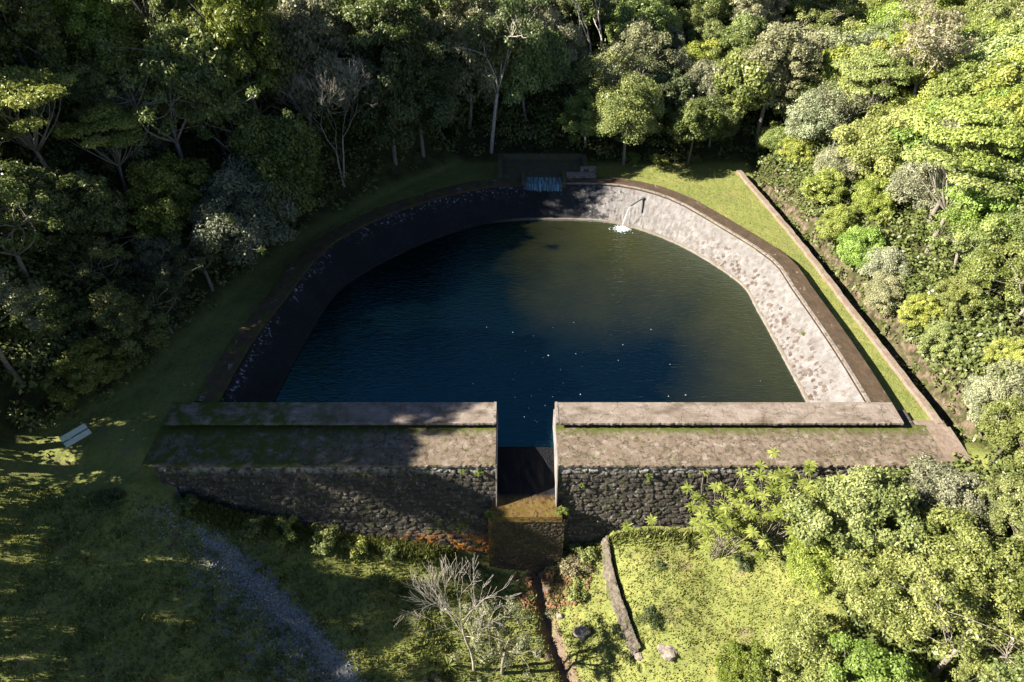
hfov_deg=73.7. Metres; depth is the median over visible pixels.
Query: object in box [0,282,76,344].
forest tree
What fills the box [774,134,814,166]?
forest tree
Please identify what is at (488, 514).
wall plant
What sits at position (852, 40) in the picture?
forest tree
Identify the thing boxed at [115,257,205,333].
forest tree
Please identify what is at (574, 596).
shrub
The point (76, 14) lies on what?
forest tree
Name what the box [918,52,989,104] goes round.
forest tree
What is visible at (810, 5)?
forest tree
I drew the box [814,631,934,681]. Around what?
forest tree
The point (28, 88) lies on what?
flat topped tree
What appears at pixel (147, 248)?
forest tree
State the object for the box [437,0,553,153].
forest tree
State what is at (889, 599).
forest tree
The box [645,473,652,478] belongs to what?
wall plant
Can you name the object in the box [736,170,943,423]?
wall
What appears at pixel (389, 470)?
stone dam
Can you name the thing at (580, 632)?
rock
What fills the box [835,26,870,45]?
forest tree
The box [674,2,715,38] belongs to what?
forest tree
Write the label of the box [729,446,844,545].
star leaved tree
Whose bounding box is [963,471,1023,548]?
forest tree
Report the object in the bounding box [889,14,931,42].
forest tree
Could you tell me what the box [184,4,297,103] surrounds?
forest tree
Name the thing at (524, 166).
inlet weir
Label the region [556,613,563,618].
rock
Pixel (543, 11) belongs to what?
forest tree
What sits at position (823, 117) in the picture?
forest tree
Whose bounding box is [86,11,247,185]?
forest tree
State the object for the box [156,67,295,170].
forest tree
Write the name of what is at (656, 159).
shrub
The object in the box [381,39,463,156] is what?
lawn tree
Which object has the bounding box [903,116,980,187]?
forest tree
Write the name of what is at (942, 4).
forest tree
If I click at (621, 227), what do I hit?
splash
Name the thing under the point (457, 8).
pale tree
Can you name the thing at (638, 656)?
rock
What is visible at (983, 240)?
forest tree
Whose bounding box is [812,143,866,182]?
forest tree
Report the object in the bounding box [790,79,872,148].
tree
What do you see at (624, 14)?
forest tree
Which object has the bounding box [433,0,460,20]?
forest tree
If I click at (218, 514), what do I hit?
tall grass
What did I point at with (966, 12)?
forest tree
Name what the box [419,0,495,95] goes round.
forest tree
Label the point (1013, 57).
forest tree
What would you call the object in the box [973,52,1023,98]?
forest tree
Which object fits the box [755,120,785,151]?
forest tree
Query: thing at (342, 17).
forest tree
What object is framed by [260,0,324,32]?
forest tree
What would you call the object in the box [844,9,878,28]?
forest tree
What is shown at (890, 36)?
forest tree
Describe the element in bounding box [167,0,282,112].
forest tree
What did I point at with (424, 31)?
forest tree
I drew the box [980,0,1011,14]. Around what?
forest tree
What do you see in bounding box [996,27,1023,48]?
forest tree
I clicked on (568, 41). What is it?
forest tree
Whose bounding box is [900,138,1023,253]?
forest tree
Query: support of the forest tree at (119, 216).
on the ground at (112, 453)
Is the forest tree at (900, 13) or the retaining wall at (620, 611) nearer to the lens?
the retaining wall at (620, 611)
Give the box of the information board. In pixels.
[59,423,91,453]
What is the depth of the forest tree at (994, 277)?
42.22 m
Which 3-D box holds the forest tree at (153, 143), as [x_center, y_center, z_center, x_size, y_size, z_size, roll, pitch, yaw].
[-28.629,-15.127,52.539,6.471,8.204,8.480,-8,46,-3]
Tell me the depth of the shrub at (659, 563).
40.00 m
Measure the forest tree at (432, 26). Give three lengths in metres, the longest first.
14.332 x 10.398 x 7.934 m
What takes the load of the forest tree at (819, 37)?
on the ground at (112, 453)
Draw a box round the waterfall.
[527,177,561,190]
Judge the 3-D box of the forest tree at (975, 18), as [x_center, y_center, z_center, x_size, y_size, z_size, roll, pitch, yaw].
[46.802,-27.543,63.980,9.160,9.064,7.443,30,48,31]
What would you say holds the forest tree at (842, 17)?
on the ground at (112, 453)
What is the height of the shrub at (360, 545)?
0.902 m
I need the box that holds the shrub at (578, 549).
[568,541,596,562]
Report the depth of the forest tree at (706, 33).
73.70 m
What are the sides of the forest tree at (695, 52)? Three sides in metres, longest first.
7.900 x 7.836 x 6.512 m
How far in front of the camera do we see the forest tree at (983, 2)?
66.49 m
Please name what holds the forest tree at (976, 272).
on the ground at (112, 453)
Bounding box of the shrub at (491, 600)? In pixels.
[471,591,497,615]
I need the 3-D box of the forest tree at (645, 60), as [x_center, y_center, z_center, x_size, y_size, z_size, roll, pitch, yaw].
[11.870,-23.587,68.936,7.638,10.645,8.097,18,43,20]
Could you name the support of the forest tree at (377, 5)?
on the ground at (112, 453)
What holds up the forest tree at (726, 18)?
on the ground at (112, 453)
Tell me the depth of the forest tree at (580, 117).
67.42 m
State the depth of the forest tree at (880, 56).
57.63 m
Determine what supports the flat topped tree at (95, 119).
on the ground at (112, 453)
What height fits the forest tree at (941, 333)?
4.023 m
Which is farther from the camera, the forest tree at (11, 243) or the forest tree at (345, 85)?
the forest tree at (345, 85)
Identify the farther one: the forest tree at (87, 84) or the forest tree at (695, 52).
the forest tree at (695, 52)
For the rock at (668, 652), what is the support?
on the ground at (112, 453)
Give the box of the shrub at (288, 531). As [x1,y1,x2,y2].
[266,514,298,546]
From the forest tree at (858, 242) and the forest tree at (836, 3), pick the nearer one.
the forest tree at (858, 242)
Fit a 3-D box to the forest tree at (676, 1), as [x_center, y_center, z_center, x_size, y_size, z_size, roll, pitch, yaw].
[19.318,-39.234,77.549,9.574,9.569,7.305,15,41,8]
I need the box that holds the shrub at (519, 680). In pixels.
[501,677,521,681]
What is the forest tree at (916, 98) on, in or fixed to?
on the ground at (112, 453)
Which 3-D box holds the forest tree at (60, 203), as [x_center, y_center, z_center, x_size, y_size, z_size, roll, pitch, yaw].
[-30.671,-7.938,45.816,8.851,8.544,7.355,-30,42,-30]
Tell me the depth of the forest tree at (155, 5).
53.34 m
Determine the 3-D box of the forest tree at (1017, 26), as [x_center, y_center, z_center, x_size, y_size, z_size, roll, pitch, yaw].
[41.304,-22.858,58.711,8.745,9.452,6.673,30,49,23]
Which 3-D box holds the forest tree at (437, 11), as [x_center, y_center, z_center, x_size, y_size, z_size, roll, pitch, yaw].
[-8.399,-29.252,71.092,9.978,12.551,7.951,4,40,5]
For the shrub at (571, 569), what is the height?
1.080 m
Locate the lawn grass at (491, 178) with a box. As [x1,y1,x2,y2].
[68,157,924,428]
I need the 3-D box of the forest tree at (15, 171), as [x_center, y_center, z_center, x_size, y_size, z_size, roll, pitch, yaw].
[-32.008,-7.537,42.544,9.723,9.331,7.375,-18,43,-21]
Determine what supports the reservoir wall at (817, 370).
on the ground at (112, 453)
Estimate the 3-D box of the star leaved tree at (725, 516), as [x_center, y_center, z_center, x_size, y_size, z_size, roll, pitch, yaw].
[10.992,10.168,39.065,9.016,5.644,4.670,11,41,13]
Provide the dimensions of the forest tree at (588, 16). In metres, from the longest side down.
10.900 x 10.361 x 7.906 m
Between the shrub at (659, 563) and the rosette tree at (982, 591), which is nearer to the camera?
the rosette tree at (982, 591)
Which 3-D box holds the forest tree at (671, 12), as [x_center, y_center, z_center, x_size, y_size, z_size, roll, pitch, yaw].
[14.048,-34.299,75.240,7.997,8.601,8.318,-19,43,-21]
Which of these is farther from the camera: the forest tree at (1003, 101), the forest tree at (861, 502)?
the forest tree at (1003, 101)
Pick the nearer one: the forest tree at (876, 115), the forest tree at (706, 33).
the forest tree at (876, 115)
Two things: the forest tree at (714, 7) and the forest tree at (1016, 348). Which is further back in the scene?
the forest tree at (714, 7)
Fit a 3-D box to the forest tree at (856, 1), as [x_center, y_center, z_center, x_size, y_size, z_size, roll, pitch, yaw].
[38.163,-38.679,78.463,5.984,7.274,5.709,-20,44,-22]
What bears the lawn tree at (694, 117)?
on the ground at (112, 453)
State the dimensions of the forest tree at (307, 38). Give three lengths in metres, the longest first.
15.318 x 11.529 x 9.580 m
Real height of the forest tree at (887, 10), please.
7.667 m
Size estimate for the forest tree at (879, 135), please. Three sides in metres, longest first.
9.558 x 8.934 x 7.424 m
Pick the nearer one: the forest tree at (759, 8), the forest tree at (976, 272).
the forest tree at (976, 272)
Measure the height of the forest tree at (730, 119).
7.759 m
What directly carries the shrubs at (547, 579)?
on the ground at (112, 453)
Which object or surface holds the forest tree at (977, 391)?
on the ground at (112, 453)
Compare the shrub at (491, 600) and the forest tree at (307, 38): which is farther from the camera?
the forest tree at (307, 38)
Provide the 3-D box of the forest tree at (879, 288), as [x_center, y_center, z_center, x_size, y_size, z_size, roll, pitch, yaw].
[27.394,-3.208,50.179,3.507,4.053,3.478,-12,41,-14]
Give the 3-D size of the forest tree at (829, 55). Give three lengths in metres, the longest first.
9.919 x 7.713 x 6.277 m
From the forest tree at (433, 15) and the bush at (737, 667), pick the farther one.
the forest tree at (433, 15)
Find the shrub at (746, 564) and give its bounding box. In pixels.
[731,551,751,571]
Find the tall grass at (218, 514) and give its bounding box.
[177,496,831,572]
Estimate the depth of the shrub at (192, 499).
39.43 m
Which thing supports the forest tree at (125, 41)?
on the ground at (112, 453)
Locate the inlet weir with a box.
[497,153,595,186]
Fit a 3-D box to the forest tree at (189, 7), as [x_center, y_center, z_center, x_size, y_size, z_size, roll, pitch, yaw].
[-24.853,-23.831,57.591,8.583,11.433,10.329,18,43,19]
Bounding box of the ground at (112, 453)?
[0,7,1023,681]
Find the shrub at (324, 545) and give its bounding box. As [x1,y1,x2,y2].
[303,522,340,555]
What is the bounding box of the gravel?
[127,499,403,681]
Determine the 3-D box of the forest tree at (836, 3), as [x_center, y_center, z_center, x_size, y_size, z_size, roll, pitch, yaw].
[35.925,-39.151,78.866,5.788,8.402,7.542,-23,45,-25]
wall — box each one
[194,177,891,401]
[600,536,640,657]
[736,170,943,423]
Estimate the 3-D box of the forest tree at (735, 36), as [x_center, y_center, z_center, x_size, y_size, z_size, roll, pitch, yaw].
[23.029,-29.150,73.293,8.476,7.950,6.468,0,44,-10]
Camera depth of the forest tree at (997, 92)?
52.01 m
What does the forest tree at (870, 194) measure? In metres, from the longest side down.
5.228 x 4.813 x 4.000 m
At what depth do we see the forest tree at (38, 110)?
46.72 m
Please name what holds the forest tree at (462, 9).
on the ground at (112, 453)
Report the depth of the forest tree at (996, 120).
45.95 m
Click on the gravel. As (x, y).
(277, 613)
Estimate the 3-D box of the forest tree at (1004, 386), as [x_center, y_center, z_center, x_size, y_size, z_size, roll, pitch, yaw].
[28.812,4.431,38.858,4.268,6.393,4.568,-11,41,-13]
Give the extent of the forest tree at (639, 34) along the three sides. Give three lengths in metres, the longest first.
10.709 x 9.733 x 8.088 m
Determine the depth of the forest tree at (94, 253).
44.35 m
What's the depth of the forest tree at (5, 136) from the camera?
43.19 m
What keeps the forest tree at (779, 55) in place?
on the ground at (112, 453)
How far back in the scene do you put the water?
50.78 m
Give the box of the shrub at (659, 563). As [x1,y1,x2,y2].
[655,561,666,570]
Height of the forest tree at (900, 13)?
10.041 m
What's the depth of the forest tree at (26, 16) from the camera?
45.43 m
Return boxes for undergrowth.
[0,0,1023,681]
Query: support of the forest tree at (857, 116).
on the ground at (112, 453)
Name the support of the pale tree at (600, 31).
on the ground at (112, 453)
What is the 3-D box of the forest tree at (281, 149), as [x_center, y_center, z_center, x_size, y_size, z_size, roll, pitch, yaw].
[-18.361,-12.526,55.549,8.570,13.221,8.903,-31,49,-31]
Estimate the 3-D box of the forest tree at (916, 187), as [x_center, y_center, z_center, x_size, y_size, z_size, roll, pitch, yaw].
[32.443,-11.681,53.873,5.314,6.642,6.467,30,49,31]
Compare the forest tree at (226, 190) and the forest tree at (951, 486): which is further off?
the forest tree at (226, 190)
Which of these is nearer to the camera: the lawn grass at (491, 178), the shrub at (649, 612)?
the shrub at (649, 612)
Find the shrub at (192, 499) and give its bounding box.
[172,493,198,510]
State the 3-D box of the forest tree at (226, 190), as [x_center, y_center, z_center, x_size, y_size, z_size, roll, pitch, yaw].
[-20.377,-8.242,52.393,8.129,11.297,10.341,-1,40,-1]
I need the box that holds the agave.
[436,655,455,676]
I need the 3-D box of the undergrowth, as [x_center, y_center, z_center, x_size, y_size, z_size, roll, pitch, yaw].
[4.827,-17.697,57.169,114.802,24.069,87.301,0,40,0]
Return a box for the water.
[275,220,804,446]
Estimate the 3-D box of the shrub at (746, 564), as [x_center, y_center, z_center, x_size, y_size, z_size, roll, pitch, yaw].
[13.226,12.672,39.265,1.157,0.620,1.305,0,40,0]
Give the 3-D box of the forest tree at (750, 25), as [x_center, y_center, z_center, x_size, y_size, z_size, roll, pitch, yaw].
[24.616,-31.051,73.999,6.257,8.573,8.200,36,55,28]
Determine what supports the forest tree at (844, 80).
on the ground at (112, 453)
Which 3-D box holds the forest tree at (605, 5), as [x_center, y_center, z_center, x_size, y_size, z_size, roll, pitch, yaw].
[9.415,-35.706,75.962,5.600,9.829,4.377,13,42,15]
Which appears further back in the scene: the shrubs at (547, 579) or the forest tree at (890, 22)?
the forest tree at (890, 22)
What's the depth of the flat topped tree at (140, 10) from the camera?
53.33 m
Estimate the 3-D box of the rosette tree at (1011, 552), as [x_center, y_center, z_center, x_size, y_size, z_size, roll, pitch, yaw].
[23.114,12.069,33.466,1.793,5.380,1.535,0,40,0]
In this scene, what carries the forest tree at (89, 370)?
on the ground at (112, 453)
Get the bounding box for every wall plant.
[474,469,483,476]
[484,509,494,519]
[555,506,568,515]
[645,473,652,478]
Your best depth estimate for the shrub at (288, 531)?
40.48 m
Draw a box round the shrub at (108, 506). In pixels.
[89,487,126,512]
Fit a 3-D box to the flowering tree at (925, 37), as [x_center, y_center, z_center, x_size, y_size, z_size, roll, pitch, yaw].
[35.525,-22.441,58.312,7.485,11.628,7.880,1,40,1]
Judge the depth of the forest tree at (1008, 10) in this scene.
59.09 m
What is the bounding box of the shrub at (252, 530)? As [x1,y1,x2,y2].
[239,511,266,539]
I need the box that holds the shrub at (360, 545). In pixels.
[338,533,367,557]
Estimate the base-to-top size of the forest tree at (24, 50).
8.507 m
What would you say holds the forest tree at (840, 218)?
on the ground at (112, 453)
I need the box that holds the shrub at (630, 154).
[620,151,640,163]
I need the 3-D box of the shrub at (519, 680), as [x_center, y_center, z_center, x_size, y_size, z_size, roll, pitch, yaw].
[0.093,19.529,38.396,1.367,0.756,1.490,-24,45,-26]
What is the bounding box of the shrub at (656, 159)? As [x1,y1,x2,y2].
[649,153,669,165]
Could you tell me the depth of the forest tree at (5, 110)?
44.15 m
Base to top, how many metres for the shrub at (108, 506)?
0.864 m
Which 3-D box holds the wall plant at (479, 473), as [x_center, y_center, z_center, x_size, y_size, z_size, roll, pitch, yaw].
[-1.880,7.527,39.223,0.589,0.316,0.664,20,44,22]
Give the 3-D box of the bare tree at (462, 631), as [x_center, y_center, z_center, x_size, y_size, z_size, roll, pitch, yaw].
[-2.595,14.493,35.293,6.103,12.119,3.392,0,40,0]
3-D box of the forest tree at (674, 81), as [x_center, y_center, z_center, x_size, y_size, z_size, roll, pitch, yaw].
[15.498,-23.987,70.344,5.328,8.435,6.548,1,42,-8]
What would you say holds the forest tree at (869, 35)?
on the ground at (112, 453)
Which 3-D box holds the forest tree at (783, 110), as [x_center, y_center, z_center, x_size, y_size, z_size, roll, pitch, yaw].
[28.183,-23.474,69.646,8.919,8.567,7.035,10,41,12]
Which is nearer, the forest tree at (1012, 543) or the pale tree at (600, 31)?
the forest tree at (1012, 543)
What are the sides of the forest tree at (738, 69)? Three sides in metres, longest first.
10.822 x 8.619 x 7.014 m
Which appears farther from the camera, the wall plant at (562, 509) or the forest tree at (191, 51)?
the forest tree at (191, 51)
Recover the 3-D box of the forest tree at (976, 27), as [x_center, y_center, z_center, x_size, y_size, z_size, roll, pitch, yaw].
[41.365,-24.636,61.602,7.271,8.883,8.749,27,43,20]
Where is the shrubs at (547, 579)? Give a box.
[514,562,607,613]
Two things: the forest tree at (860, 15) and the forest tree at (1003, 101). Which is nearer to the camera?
the forest tree at (1003, 101)
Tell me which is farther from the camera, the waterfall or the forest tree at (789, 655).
the waterfall
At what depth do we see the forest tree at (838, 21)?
73.67 m
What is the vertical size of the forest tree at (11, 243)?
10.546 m
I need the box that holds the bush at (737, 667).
[713,639,779,681]
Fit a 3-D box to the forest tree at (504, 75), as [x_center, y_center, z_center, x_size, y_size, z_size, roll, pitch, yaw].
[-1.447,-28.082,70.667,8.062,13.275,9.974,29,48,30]
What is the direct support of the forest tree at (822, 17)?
on the ground at (112, 453)
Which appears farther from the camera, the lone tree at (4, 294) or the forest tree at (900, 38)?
the forest tree at (900, 38)
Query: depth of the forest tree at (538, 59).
67.22 m
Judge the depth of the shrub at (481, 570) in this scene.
41.84 m
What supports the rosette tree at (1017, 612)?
on the ground at (112, 453)
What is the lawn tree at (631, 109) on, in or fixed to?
on the ground at (112, 453)
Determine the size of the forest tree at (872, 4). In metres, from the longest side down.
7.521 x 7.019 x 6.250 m
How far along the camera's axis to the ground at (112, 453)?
40.01 m
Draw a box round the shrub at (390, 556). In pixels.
[379,541,398,559]
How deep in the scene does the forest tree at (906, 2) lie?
72.72 m
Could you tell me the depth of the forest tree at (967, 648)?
30.08 m
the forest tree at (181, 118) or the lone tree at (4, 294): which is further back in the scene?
the forest tree at (181, 118)
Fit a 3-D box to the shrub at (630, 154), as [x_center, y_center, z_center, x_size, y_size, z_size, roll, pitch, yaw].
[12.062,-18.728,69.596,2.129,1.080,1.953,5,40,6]
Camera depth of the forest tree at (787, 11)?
76.04 m
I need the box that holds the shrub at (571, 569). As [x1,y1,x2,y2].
[558,548,593,577]
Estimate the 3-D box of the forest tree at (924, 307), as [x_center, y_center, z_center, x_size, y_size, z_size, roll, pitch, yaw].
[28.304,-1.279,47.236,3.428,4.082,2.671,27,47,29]
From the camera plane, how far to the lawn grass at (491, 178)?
58.96 m
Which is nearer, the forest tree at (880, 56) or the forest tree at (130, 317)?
the forest tree at (130, 317)
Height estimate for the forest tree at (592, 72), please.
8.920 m
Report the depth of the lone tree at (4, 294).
38.25 m
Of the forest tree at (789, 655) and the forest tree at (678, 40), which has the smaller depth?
the forest tree at (789, 655)
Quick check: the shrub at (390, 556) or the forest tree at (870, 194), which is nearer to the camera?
the shrub at (390, 556)
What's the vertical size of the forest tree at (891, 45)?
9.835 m
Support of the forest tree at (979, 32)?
on the ground at (112, 453)
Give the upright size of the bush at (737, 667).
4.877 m
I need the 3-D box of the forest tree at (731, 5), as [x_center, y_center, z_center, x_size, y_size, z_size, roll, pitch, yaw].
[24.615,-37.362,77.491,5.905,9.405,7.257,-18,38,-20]
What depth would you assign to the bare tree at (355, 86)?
55.45 m
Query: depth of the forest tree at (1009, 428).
36.52 m
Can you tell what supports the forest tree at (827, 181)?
on the ground at (112, 453)
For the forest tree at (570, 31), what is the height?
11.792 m
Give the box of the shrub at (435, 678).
[422,673,442,681]
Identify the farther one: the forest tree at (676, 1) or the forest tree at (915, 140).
the forest tree at (676, 1)
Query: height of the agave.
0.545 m
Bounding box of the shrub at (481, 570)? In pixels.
[462,564,489,584]
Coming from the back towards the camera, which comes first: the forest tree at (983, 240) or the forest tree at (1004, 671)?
the forest tree at (983, 240)
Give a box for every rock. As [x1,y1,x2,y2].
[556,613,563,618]
[573,625,590,639]
[633,651,642,660]
[657,644,677,660]
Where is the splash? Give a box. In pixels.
[609,225,631,232]
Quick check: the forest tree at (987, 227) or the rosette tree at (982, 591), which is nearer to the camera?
the rosette tree at (982, 591)
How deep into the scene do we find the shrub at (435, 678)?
37.83 m
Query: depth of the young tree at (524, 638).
35.76 m
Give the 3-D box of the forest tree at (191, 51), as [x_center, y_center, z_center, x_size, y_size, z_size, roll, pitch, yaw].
[-24.334,-18.044,54.230,7.107,14.186,8.733,-30,48,-24]
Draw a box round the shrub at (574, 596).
[564,577,588,601]
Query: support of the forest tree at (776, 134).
on the ground at (112, 453)
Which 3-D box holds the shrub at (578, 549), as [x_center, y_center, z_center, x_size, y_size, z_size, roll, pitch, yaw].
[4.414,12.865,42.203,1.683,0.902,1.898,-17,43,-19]
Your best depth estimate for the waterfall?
64.11 m
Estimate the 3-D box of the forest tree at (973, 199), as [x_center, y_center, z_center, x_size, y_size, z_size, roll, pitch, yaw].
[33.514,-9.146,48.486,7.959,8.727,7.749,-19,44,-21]
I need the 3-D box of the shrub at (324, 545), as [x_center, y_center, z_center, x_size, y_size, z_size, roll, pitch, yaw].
[-11.443,11.823,41.029,2.050,1.134,2.235,6,40,8]
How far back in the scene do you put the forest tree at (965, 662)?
30.53 m
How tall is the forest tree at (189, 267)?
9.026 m
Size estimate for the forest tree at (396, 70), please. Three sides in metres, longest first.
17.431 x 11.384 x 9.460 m
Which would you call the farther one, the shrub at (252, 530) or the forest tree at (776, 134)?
the forest tree at (776, 134)
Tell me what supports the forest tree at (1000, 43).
on the ground at (112, 453)
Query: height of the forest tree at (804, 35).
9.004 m
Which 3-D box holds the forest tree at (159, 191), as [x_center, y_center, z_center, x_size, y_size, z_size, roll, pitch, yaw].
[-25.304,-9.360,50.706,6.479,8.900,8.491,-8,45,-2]
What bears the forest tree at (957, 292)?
on the ground at (112, 453)
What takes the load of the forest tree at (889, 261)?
on the ground at (112, 453)
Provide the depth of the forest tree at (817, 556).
35.50 m
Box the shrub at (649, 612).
[638,604,665,631]
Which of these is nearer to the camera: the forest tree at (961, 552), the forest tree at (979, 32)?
the forest tree at (961, 552)
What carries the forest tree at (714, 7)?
on the ground at (112, 453)
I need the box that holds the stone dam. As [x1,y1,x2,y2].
[141,402,972,575]
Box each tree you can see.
[0,0,70,128]
[0,0,75,64]
[0,49,83,134]
[0,57,22,170]
[0,63,78,172]
[0,121,26,169]
[0,158,77,244]
[0,162,118,256]
[0,171,71,283]
[0,263,48,385]
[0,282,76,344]
[37,0,115,60]
[39,336,133,409]
[42,222,148,289]
[47,59,143,122]
[47,101,158,208]
[61,9,170,93]
[62,184,130,245]
[68,286,170,365]
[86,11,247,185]
[89,0,186,32]
[94,86,180,171]
[106,0,177,37]
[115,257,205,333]
[119,235,194,282]
[123,148,216,240]
[133,203,266,290]
[139,21,242,164]
[145,0,208,43]
[146,82,221,124]
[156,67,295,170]
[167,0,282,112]
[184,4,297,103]
[184,152,301,266]
[228,109,330,227]
[255,0,365,133]
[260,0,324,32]
[275,53,391,186]
[310,35,383,127]
[317,0,428,118]
[325,0,439,40]
[336,12,354,32]
[337,0,434,164]
[358,0,428,49]
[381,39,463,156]
[395,553,520,670]
[412,1,459,71]
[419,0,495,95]
[420,0,539,50]
[426,0,461,60]
[432,0,513,128]
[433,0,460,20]
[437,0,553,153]
[440,595,554,681]
[455,4,536,107]
[457,0,499,12]
[473,14,575,121]
[492,0,602,67]
[496,0,570,27]
[533,4,588,92]
[541,0,603,27]
[556,87,609,147]
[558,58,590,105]
[559,22,589,60]
[562,49,650,104]
[579,0,619,47]
[594,42,665,141]
[594,68,665,165]
[596,13,692,79]
[598,0,685,36]
[604,0,669,44]
[621,466,786,561]
[649,66,694,129]
[659,22,688,64]
[665,38,726,75]
[668,98,723,165]
[671,0,713,10]
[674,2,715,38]
[675,0,733,19]
[675,56,732,109]
[686,18,727,48]
[689,90,742,146]
[701,31,760,61]
[710,44,774,134]
[715,0,791,22]
[719,11,768,57]
[720,0,738,24]
[729,0,790,23]
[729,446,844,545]
[738,20,822,140]
[750,70,822,122]
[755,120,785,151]
[758,603,850,681]
[759,126,802,154]
[767,0,837,28]
[773,23,816,59]
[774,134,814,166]
[777,0,803,18]
[777,464,931,558]
[780,529,841,601]
[781,86,853,145]
[782,0,869,36]
[787,30,845,85]
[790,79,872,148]
[797,70,880,136]
[799,165,850,204]
[806,25,866,58]
[807,1,854,29]
[807,17,845,33]
[808,42,861,95]
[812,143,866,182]
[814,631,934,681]
[815,202,860,240]
[820,0,855,8]
[826,101,924,178]
[828,543,956,646]
[830,0,861,15]
[831,43,913,118]
[831,47,926,127]
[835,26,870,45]
[836,224,887,275]
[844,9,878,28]
[844,551,1023,681]
[850,171,896,224]
[856,30,889,45]
[857,0,898,10]
[857,245,911,284]
[858,107,901,167]
[861,271,905,316]
[863,0,916,32]
[863,14,902,39]
[865,30,953,99]
[876,24,939,96]
[877,5,964,73]
[879,84,972,114]
[880,98,969,178]
[885,29,907,43]
[885,160,954,215]
[888,0,991,94]
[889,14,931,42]
[895,0,968,28]
[895,452,1004,540]
[896,0,920,18]
[896,293,945,330]
[897,502,1023,639]
[899,95,1023,229]
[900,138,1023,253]
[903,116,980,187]
[914,201,1012,269]
[916,320,964,360]
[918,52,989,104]
[932,274,981,318]
[936,154,1023,243]
[942,574,996,630]
[946,0,987,26]
[948,18,1023,50]
[949,641,1023,681]
[950,28,991,54]
[952,32,1023,104]
[956,235,1023,310]
[958,18,1007,40]
[959,372,1014,424]
[960,198,1023,266]
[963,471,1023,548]
[966,0,994,15]
[969,0,1004,26]
[969,86,1023,170]
[970,546,1023,603]
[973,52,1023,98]
[974,0,1023,38]
[975,393,1023,473]
[976,84,1023,106]
[977,653,1023,681]
[979,44,1023,98]
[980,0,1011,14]
[980,590,1023,642]
[981,338,1023,372]
[983,356,1023,416]
[985,229,1023,328]
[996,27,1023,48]
[999,531,1023,628]
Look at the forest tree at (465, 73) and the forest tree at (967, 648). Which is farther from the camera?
the forest tree at (465, 73)

